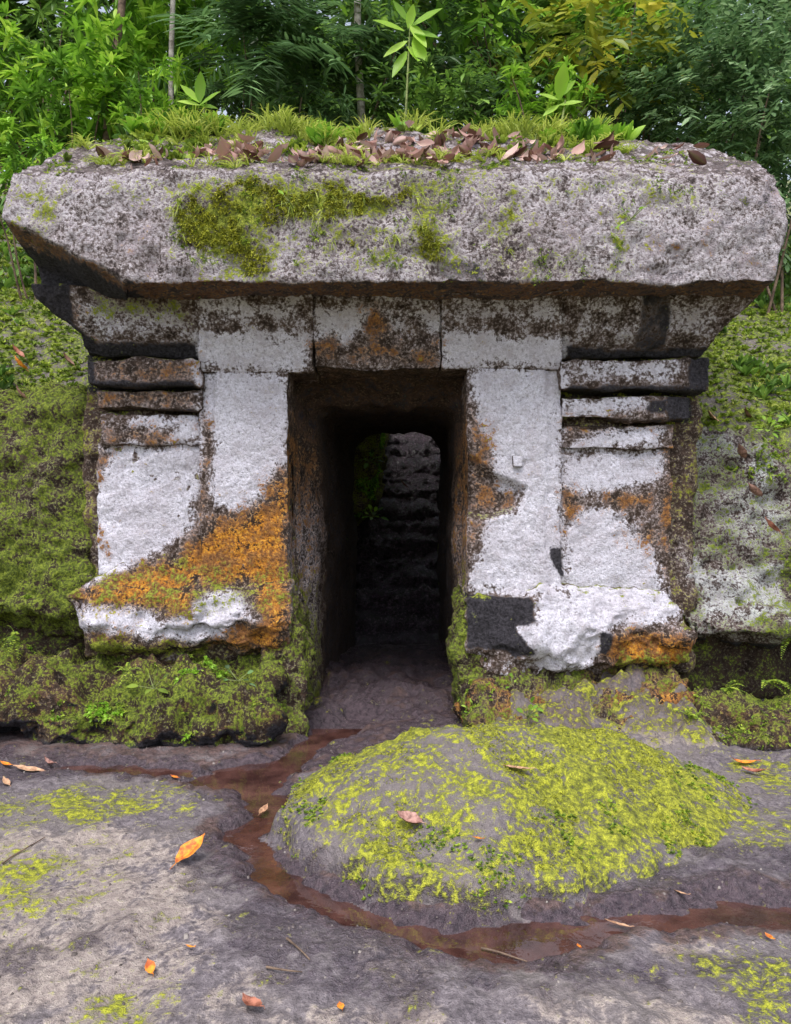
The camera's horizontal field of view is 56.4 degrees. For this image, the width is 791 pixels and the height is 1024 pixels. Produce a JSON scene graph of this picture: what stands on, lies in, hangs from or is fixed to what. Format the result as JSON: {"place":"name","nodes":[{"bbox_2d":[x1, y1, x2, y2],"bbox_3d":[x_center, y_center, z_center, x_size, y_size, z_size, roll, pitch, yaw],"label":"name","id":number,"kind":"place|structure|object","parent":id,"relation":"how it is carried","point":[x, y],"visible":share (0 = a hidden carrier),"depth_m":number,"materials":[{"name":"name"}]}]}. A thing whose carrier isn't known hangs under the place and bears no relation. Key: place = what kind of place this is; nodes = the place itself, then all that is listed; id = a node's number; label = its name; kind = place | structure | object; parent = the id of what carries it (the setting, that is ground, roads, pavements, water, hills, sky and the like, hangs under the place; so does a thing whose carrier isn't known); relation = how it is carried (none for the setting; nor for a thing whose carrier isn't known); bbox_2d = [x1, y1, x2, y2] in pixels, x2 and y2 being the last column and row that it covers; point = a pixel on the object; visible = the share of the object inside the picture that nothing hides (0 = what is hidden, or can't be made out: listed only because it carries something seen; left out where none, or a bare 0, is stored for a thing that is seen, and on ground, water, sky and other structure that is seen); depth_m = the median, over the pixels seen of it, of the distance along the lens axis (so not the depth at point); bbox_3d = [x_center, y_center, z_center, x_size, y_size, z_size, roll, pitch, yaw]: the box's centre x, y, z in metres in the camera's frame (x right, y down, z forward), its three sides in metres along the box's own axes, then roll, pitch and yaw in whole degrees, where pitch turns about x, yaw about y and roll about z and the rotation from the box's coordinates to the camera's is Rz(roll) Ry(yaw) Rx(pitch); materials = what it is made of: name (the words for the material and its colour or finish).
{"place":"outdoors","nodes":[
{"label":"outdoors","id":0,"kind":"place"},
{"bbox_2d":[0,640,790,1023],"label":"ground","id":1,"kind":"structure","parent":0,"point":[378,692],"depth_m":2.56,"materials":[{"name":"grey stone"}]},
{"bbox_2d":[13,765,45,770],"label":"fallen leaf","id":2,"kind":"object","parent":1,"relation":"on","point":[29,768],"visible":0.98,"depth_m":3.93,"materials":[{"name":"plant"}]},
{"bbox_2d":[0,381,95,640],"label":"rock bank","id":3,"kind":"object","parent":1,"relation":"on","point":[48,481],"visible":0.49,"depth_m":4.86,"materials":[{"name":"green plant"}]},
{"bbox_2d":[0,379,86,634],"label":"moss","id":4,"kind":"object","parent":3,"relation":"on","point":[39,523],"visible":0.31,"depth_m":4.87,"materials":[{"name":"green plant"}]},
{"bbox_2d":[0,640,289,747],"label":"rock bank","id":5,"kind":"object","parent":1,"relation":"on","point":[74,676],"visible":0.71,"depth_m":4.39,"materials":[{"name":"green plant"}]},
{"bbox_2d":[0,625,20,663],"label":"fern","id":6,"kind":"object","parent":5,"relation":"on","point":[13,635],"visible":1,"depth_m":4.71,"materials":[{"name":"green plant"}]},
{"bbox_2d":[115,662,145,687],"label":"fern","id":7,"kind":"object","parent":5,"relation":"on","point":[128,669],"visible":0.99,"depth_m":4.44,"materials":[{"name":"green plant"}]},
{"bbox_2d":[0,643,290,739],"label":"moss","id":8,"kind":"object","parent":5,"relation":"on","point":[137,693],"visible":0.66,"depth_m":4.45,"materials":[{"name":"green plant"}]},
{"bbox_2d":[4,644,289,743],"bbox_3d":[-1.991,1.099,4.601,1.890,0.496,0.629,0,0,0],"label":"ground cover","id":9,"kind":"object","parent":5,"relation":"on","point":[105,718],"visible":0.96,"depth_m":4.39,"materials":[{"name":"green plant"}]},
{"bbox_2d":[126,668,167,693],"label":"seedling","id":10,"kind":"object","parent":5,"relation":"on","point":[132,685],"visible":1,"depth_m":4.35,"materials":[{"name":"green plant"}]},
{"bbox_2d":[223,665,255,686],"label":"seedling","id":11,"kind":"object","parent":5,"relation":"on","point":[229,670],"visible":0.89,"depth_m":4.49,"materials":[{"name":"green plant"}]},
{"bbox_2d":[145,959,155,973],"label":"fallen leaf","id":12,"kind":"object","parent":1,"relation":"on","point":[150,965],"visible":1,"depth_m":2.20,"materials":[{"name":"orange plant"}]},
{"bbox_2d":[170,833,204,868],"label":"fallen leaf","id":13,"kind":"object","parent":1,"relation":"on","point":[189,848],"visible":1,"depth_m":2.90,"materials":[{"name":"orange plant"}]},
{"bbox_2d":[242,992,264,1008],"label":"fallen leaf","id":14,"kind":"object","parent":1,"relation":"on","point":[250,1000],"visible":1,"depth_m":2.03,"materials":[{"name":"plant"}]},
{"bbox_2d":[353,433,389,525],"bbox_3d":[-0.889,0.048,9.798,1.651,3.302,3.209,0,0,0],"label":"rock bank","id":15,"kind":"object","parent":1,"relation":"on","point":[365,446],"visible":0.12,"depth_m":8.44,"materials":[{"name":"stone"}]},
{"bbox_2d":[354,433,386,517],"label":"ground cover","id":16,"kind":"object","parent":15,"relation":"on","point":[372,483],"visible":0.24,"depth_m":8.48,"materials":[{"name":"green plant"}]},
{"bbox_2d":[362,504,387,519],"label":"seedling","id":17,"kind":"object","parent":15,"relation":"on","point":[375,509],"visible":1,"depth_m":8.18,"materials":[{"name":"green plant"}]},
{"bbox_2d":[0,127,790,736],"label":"stone gate","id":18,"kind":"structure","parent":1,"relation":"on","point":[234,417],"depth_m":4.70,"materials":[{"name":"grey stone"}]},
{"bbox_2d":[129,150,142,160],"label":"dead leaf","id":19,"kind":"object","parent":18,"relation":"on","point":[132,156],"visible":0.95,"depth_m":4.42,"materials":[{"name":"beige plant"}]},
{"bbox_2d":[177,71,219,113],"bbox_3d":[-1.445,-3.000,5.465,0.332,0.501,0.097,0,0,5],"label":"sapling","id":20,"kind":"object","parent":18,"relation":"on","point":[198,94],"visible":0.84,"depth_m":5.48,"materials":[{"name":"green plant"}]},
{"bbox_2d":[216,138,231,161],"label":"dead leaf","id":21,"kind":"object","parent":18,"relation":"on","point":[221,150],"visible":0.74,"depth_m":4.44,"materials":[{"name":"brown plant"}]},
{"bbox_2d":[238,133,256,142],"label":"dead leaf","id":22,"kind":"object","parent":18,"relation":"on","point":[248,139],"visible":0.97,"depth_m":4.76,"materials":[{"name":"brown plant"}]},
{"bbox_2d":[242,149,261,160],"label":"dead leaf","id":23,"kind":"object","parent":18,"relation":"on","point":[252,154],"visible":0.97,"depth_m":4.43,"materials":[{"name":"brown plant"}]},
{"bbox_2d":[267,144,282,161],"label":"dead leaf","id":24,"kind":"object","parent":18,"relation":"on","point":[275,155],"visible":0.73,"depth_m":4.45,"materials":[{"name":"brown plant"}]},
{"bbox_2d":[58,123,626,162],"bbox_3d":[-0.344,-2.492,5.153,3.640,0.723,1.367,0,0,0],"label":"ground cover","id":25,"kind":"object","parent":18,"relation":"on","point":[298,144],"visible":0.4,"depth_m":4.80,"materials":[{"name":"green plant"}]},
{"bbox_2d":[69,137,621,276],"bbox_3d":[0.005,-2.072,5.065,4.249,1.435,1.722,0,0,0],"label":"moss","id":26,"kind":"object","parent":18,"relation":"on","point":[277,195],"visible":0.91,"depth_m":4.25,"materials":[{"name":"green plant"}]},
{"bbox_2d":[90,103,615,145],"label":"grass","id":27,"kind":"structure","parent":18,"relation":"on","point":[286,122],"depth_m":5.14,"materials":[{"name":"green plant"}]},
{"bbox_2d":[345,143,361,161],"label":"dead leaf","id":28,"kind":"object","parent":18,"relation":"on","point":[348,148],"visible":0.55,"depth_m":4.43,"materials":[{"name":"brown plant"}]},
{"bbox_2d":[63,122,647,167],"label":"grass","id":29,"kind":"structure","parent":18,"relation":"on","point":[347,159],"depth_m":4.50,"materials":[{"name":"green plant"}]},
{"bbox_2d":[43,137,692,197],"bbox_3d":[-0.130,-1.941,4.615,3.984,1.188,0.785,0,0,0],"label":"moss","id":30,"kind":"object","parent":18,"relation":"on","point":[368,164],"visible":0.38,"depth_m":4.43,"materials":[{"name":"green plant"}]},
{"bbox_2d":[102,110,645,145],"bbox_3d":[-0.232,-2.609,5.418,3.894,0.617,0.883,0,0,0],"label":"ground cover","id":31,"kind":"object","parent":18,"relation":"on","point":[588,129],"visible":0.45,"depth_m":5.10,"materials":[{"name":"green plant"}]},
{"bbox_2d":[23,126,747,284],"bbox_3d":[0.062,-2.068,5.166,4.436,1.530,1.915,0,0,0],"label":"moss","id":32,"kind":"object","parent":18,"relation":"on","point":[401,169],"visible":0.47,"depth_m":4.26,"materials":[{"name":"green plant"}]},
{"bbox_2d":[393,136,407,144],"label":"dead leaf","id":33,"kind":"object","parent":18,"relation":"on","point":[399,139],"visible":0.83,"depth_m":4.91,"materials":[{"name":"beige plant"}]},
{"bbox_2d":[374,0,441,119],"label":"sapling","id":34,"kind":"object","parent":18,"relation":"on","point":[417,48],"visible":0.92,"depth_m":6.28,"materials":[{"name":"green plant"}]},
{"bbox_2d":[407,147,423,157],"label":"dead leaf","id":35,"kind":"object","parent":18,"relation":"on","point":[417,153],"visible":0.99,"depth_m":4.35,"materials":[{"name":"brown plant"}]},
{"bbox_2d":[416,139,433,146],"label":"dead leaf","id":36,"kind":"object","parent":18,"relation":"on","point":[426,142],"visible":0.88,"depth_m":4.81,"materials":[{"name":"beige plant"}]},
{"bbox_2d":[457,144,472,157],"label":"dead leaf","id":37,"kind":"object","parent":18,"relation":"on","point":[463,148],"visible":0.69,"depth_m":4.55,"materials":[{"name":"brown plant"}]},
{"bbox_2d":[501,142,518,160],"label":"dead leaf","id":38,"kind":"object","parent":18,"relation":"on","point":[512,150],"visible":0.99,"depth_m":4.49,"materials":[{"name":"beige plant"}]},
{"bbox_2d":[540,62,582,122],"bbox_3d":[1.268,-3.058,5.650,0.318,0.684,0.140,0,0,22],"label":"sapling","id":39,"kind":"object","parent":18,"relation":"on","point":[562,86],"visible":0.85,"depth_m":5.67,"materials":[{"name":"green plant"}]},
{"bbox_2d":[571,139,584,154],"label":"dead leaf","id":40,"kind":"object","parent":18,"relation":"on","point":[579,149],"visible":1,"depth_m":4.54,"materials":[{"name":"beige plant"}]},
{"bbox_2d":[595,140,618,149],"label":"dead leaf","id":41,"kind":"object","parent":18,"relation":"on","point":[606,145],"visible":0.94,"depth_m":4.50,"materials":[{"name":"brown plant"}]},
{"bbox_2d":[615,206,644,228],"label":"seedling","id":42,"kind":"object","parent":18,"relation":"on","point":[633,216],"visible":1,"depth_m":4.21,"materials":[{"name":"green plant"}]},
{"bbox_2d":[687,150,706,164],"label":"dead leaf","id":43,"kind":"object","parent":18,"relation":"on","point":[697,157],"visible":1,"depth_m":4.46,"materials":[{"name":"brown plant"}]},
{"bbox_2d":[355,432,440,644],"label":"stone steps","id":44,"kind":"structure","parent":1,"relation":"on","point":[397,595],"depth_m":9.36,"materials":[{"name":"grey stone"}]},
{"bbox_2d":[258,722,750,926],"bbox_3d":[0.577,1.275,3.461,2.423,0.587,1.778,0,0,-30],"label":"mossy rock","id":45,"kind":"object","parent":1,"relation":"on","point":[452,783],"visible":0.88,"depth_m":2.96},
{"bbox_2d":[396,810,427,825],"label":"fallen leaf","id":46,"kind":"object","parent":45,"relation":"on","point":[411,817],"visible":1,"depth_m":2.86,"materials":[{"name":"plant"}]},
{"bbox_2d":[285,721,750,889],"bbox_3d":[0.599,1.193,3.367,2.220,0.452,1.457,0,0,0],"label":"moss","id":47,"kind":"object","parent":45,"relation":"on","point":[479,729],"visible":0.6,"depth_m":3.17,"materials":[{"name":"green plant"}]},
{"bbox_2d":[280,752,757,911],"bbox_3d":[0.597,1.287,3.078,2.227,0.247,1.092,0,0,0],"label":"ground cover","id":48,"kind":"object","parent":1,"relation":"on","point":[465,846],"visible":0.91,"depth_m":2.91,"materials":[{"name":"green plant"}]},
{"bbox_2d":[453,665,712,729],"bbox_3d":[1.167,1.314,4.668,1.600,0.803,1.314,0,0,0],"label":"rock bank","id":49,"kind":"object","parent":1,"relation":"on","point":[660,683],"visible":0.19,"depth_m":4.64,"materials":[{"name":"green plant"}]},
{"bbox_2d":[457,664,591,719],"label":"ground cover","id":50,"kind":"object","parent":49,"relation":"on","point":[474,705],"visible":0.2,"depth_m":4.56,"materials":[{"name":"green plant"}]},
{"bbox_2d":[517,696,542,724],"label":"seedling","id":51,"kind":"object","parent":49,"relation":"on","point":[530,707],"visible":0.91,"depth_m":4.37,"materials":[{"name":"green plant"}]},
{"bbox_2d":[674,706,708,726],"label":"fern","id":52,"kind":"object","parent":49,"relation":"on","point":[690,714],"visible":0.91,"depth_m":4.37,"materials":[{"name":"green plant"}]},
{"bbox_2d":[689,687,790,750],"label":"rock bank","id":53,"kind":"object","parent":1,"relation":"on","point":[723,709],"visible":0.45,"depth_m":4.41,"materials":[{"name":"green plant"}]},
{"bbox_2d":[720,680,744,693],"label":"fern","id":54,"kind":"object","parent":53,"relation":"on","point":[728,690],"visible":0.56,"depth_m":4.77,"materials":[{"name":"green plant"}]},
{"bbox_2d":[693,686,790,748],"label":"ground cover","id":55,"kind":"object","parent":53,"relation":"on","point":[737,729],"visible":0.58,"depth_m":4.37,"materials":[{"name":"green plant"}]},
{"bbox_2d":[761,679,790,693],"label":"fern","id":56,"kind":"object","parent":53,"relation":"on","point":[770,681],"visible":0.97,"depth_m":4.75,"materials":[{"name":"green plant"}]},
{"bbox_2d":[0,179,790,447],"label":"hillside","id":57,"kind":"structure","parent":0,"point":[784,435],"depth_m":5.76,"materials":[{"name":"green plant"}]},
{"bbox_2d":[0,0,61,172],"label":"tree","id":58,"kind":"object","parent":57,"relation":"on","point":[15,5],"visible":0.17,"depth_m":12.97,"materials":[{"name":"green plant"}]},
{"bbox_2d":[0,117,63,302],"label":"shrub","id":59,"kind":"object","parent":57,"relation":"on","point":[11,166],"visible":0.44,"depth_m":6.14,"materials":[{"name":"green plant"}]},
{"bbox_2d":[0,0,66,203],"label":"shrub","id":60,"kind":"object","parent":57,"relation":"on","point":[26,112],"visible":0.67,"depth_m":7.47,"materials":[{"name":"green plant"}]},
{"bbox_2d":[0,0,110,172],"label":"tree","id":61,"kind":"object","parent":57,"relation":"on","point":[25,27],"visible":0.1,"depth_m":12.93,"materials":[{"name":"green plant"}]},
{"bbox_2d":[0,0,132,162],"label":"tree","id":62,"kind":"object","parent":57,"relation":"on","point":[67,35],"visible":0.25,"depth_m":9.35,"materials":[{"name":"green plant"}]},
{"bbox_2d":[0,0,160,148],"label":"shrub","id":63,"kind":"object","parent":57,"relation":"on","point":[89,85],"visible":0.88,"depth_m":6.90,"materials":[{"name":"green plant"}]},
{"bbox_2d":[53,0,214,133],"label":"shrub","id":64,"kind":"object","parent":57,"relation":"on","point":[151,48],"visible":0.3,"depth_m":7.57,"materials":[{"name":"green plant"}]},
{"bbox_2d":[24,0,274,150],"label":"tree","id":65,"kind":"object","parent":57,"relation":"on","point":[63,42],"visible":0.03,"depth_m":12.43,"materials":[{"name":"green plant"}]},
{"bbox_2d":[102,0,217,142],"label":"tree","id":66,"kind":"object","parent":57,"relation":"on","point":[121,4],"visible":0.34,"depth_m":7.14,"materials":[{"name":"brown plant"}]},
{"bbox_2d":[107,47,222,127],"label":"shrub","id":67,"kind":"object","parent":57,"relation":"on","point":[138,89],"visible":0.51,"depth_m":6.45,"materials":[{"name":"green plant"}]},
{"bbox_2d":[168,0,214,108],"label":"tree","id":68,"kind":"object","parent":57,"relation":"on","point":[171,49],"visible":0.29,"depth_m":7.22,"materials":[{"name":"grey plant"}]},
{"bbox_2d":[125,0,273,114],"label":"shrub","id":69,"kind":"object","parent":57,"relation":"on","point":[198,4],"visible":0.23,"depth_m":8.08,"materials":[{"name":"green plant"}]},
{"bbox_2d":[123,0,379,129],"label":"fern tree","id":70,"kind":"object","parent":57,"relation":"on","point":[307,51],"visible":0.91,"depth_m":6.72,"materials":[{"name":"green plant"}]},
{"bbox_2d":[232,65,359,128],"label":"shrub","id":71,"kind":"object","parent":57,"relation":"on","point":[314,109],"visible":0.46,"depth_m":6.73,"materials":[{"name":"green plant"}]},
{"bbox_2d":[213,0,396,129],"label":"tree","id":72,"kind":"object","parent":57,"relation":"on","point":[322,11],"visible":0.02,"depth_m":14.26,"materials":[{"name":"green plant"}]},
{"bbox_2d":[210,0,432,129],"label":"fern tree","id":73,"kind":"object","parent":57,"relation":"on","point":[368,29],"visible":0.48,"depth_m":7.21,"materials":[{"name":"green plant"}]},
{"bbox_2d":[236,0,436,136],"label":"shrub","id":74,"kind":"object","parent":57,"relation":"on","point":[377,111],"visible":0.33,"depth_m":7.21,"materials":[{"name":"green plant"}]},
{"bbox_2d":[311,0,396,122],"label":"tree","id":75,"kind":"object","parent":57,"relation":"on","point":[359,89],"visible":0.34,"depth_m":7.26,"materials":[{"name":"grey plant"}]},
{"bbox_2d":[271,0,514,137],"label":"tree","id":76,"kind":"object","parent":57,"relation":"on","point":[363,14],"visible":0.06,"depth_m":12.62,"materials":[{"name":"green plant"}]},
{"bbox_2d":[0,215,790,430],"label":"ground cover","id":77,"kind":"object","parent":57,"relation":"on","point":[43,364],"visible":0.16,"depth_m":5.82,"materials":[{"name":"green plant"}]},
{"bbox_2d":[0,198,790,426],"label":"ground cover","id":78,"kind":"object","parent":57,"relation":"on","point":[745,362],"visible":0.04,"depth_m":6.07,"materials":[{"name":"green plant"}]},
{"bbox_2d":[368,52,490,134],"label":"shrub","id":79,"kind":"object","parent":57,"relation":"on","point":[422,71],"visible":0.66,"depth_m":6.66,"materials":[{"name":"green plant"}]},
{"bbox_2d":[331,0,553,131],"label":"fern tree","id":80,"kind":"object","parent":57,"relation":"on","point":[451,59],"visible":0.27,"depth_m":7.95,"materials":[{"name":"green plant"}]},
{"bbox_2d":[372,0,590,118],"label":"tree","id":81,"kind":"object","parent":57,"relation":"on","point":[480,9],"visible":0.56,"depth_m":8.00,"materials":[{"name":"green plant"}]},
{"bbox_2d":[404,46,601,135],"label":"shrub","id":82,"kind":"object","parent":57,"relation":"on","point":[494,82],"visible":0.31,"depth_m":7.23,"materials":[{"name":"green plant"}]},
{"bbox_2d":[389,0,654,133],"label":"tree","id":83,"kind":"object","parent":57,"relation":"on","point":[520,16],"visible":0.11,"depth_m":13.22,"materials":[{"name":"green plant"}]},
{"bbox_2d":[446,52,627,130],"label":"shrub","id":84,"kind":"object","parent":57,"relation":"on","point":[492,102],"visible":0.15,"depth_m":7.49,"materials":[{"name":"green plant"}]},
{"bbox_2d":[491,55,606,129],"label":"shrub","id":85,"kind":"object","parent":57,"relation":"on","point":[525,94],"visible":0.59,"depth_m":6.59,"materials":[{"name":"green plant"}]},
{"bbox_2d":[492,0,710,139],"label":"tree","id":86,"kind":"object","parent":57,"relation":"on","point":[596,39],"visible":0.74,"depth_m":7.00,"materials":[{"name":"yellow plant"}]},
{"bbox_2d":[543,0,717,123],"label":"tree","id":87,"kind":"object","parent":57,"relation":"on","point":[619,11],"visible":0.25,"depth_m":8.56,"materials":[{"name":"green plant"}]},
{"bbox_2d":[575,6,718,145],"bbox_3d":[2.365,-3.579,7.235,1.395,2.321,1.500,0,0,0],"label":"shrub","id":88,"kind":"object","parent":57,"relation":"on","point":[636,118],"visible":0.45,"depth_m":6.93,"materials":[{"name":"green plant"}]},
{"bbox_2d":[517,0,779,144],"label":"tree","id":89,"kind":"object","parent":57,"relation":"on","point":[546,3],"visible":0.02,"depth_m":12.78,"materials":[{"name":"green plant"}]},
{"bbox_2d":[608,0,790,164],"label":"tree","id":90,"kind":"object","parent":57,"relation":"on","point":[783,19],"visible":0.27,"depth_m":8.00,"materials":[{"name":"green plant"}]},
{"bbox_2d":[614,0,790,169],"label":"shrub","id":91,"kind":"object","parent":57,"relation":"on","point":[719,52],"visible":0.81,"depth_m":6.61,"materials":[{"name":"green plant"}]},
{"bbox_2d":[658,0,790,177],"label":"tree","id":92,"kind":"object","parent":57,"relation":"on","point":[748,1],"visible":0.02,"depth_m":13.35,"materials":[{"name":"green plant"}]},
{"bbox_2d":[672,426,790,648],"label":"stone wall","id":93,"kind":"structure","parent":57,"relation":"on","point":[740,546],"depth_m":4.91,"materials":[{"name":"stone"}]},
{"bbox_2d":[737,443,746,457],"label":"fallen leaf","id":94,"kind":"object","parent":93,"relation":"on","point":[741,450],"visible":1,"depth_m":4.93,"materials":[{"name":"brown plant"}]},
{"bbox_2d":[716,430,790,482],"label":"ground cover","id":95,"kind":"object","parent":93,"relation":"on","point":[764,445],"visible":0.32,"depth_m":4.96,"materials":[{"name":"green plant"}]},
{"bbox_2d":[748,482,764,499],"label":"fallen leaf","id":96,"kind":"object","parent":93,"relation":"on","point":[755,490],"visible":1,"depth_m":4.83,"materials":[{"name":"brown plant"}]},
{"bbox_2d":[689,22,790,314],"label":"shrub","id":97,"kind":"object","parent":57,"relation":"on","point":[783,189],"visible":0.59,"depth_m":6.48,"materials":[{"name":"green plant"}]},
{"bbox_2d":[731,0,790,170],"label":"tree","id":98,"kind":"object","parent":57,"relation":"on","point":[788,81],"visible":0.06,"depth_m":12.81,"materials":[{"name":"green plant"}]},
{"bbox_2d":[754,416,784,437],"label":"seedling","id":99,"kind":"object","parent":57,"relation":"on","point":[769,420],"visible":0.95,"depth_m":5.13,"materials":[{"name":"green plant"}]},
{"bbox_2d":[4,0,790,179],"label":"sky","id":100,"kind":"structure","parent":0,"point":[102,9],"materials":[{"name":"white"}]},
{"bbox_2d":[60,729,790,963],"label":"water","id":101,"kind":"structure","parent":0,"point":[255,786],"depth_m":2.60,"materials":[{"name":"brown liquid"}]},
{"bbox_2d":[481,947,527,961],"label":"twig","id":102,"kind":"object","parent":101,"relation":"on","point":[489,949],"visible":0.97,"depth_m":2.34,"materials":[{"name":"wood"}]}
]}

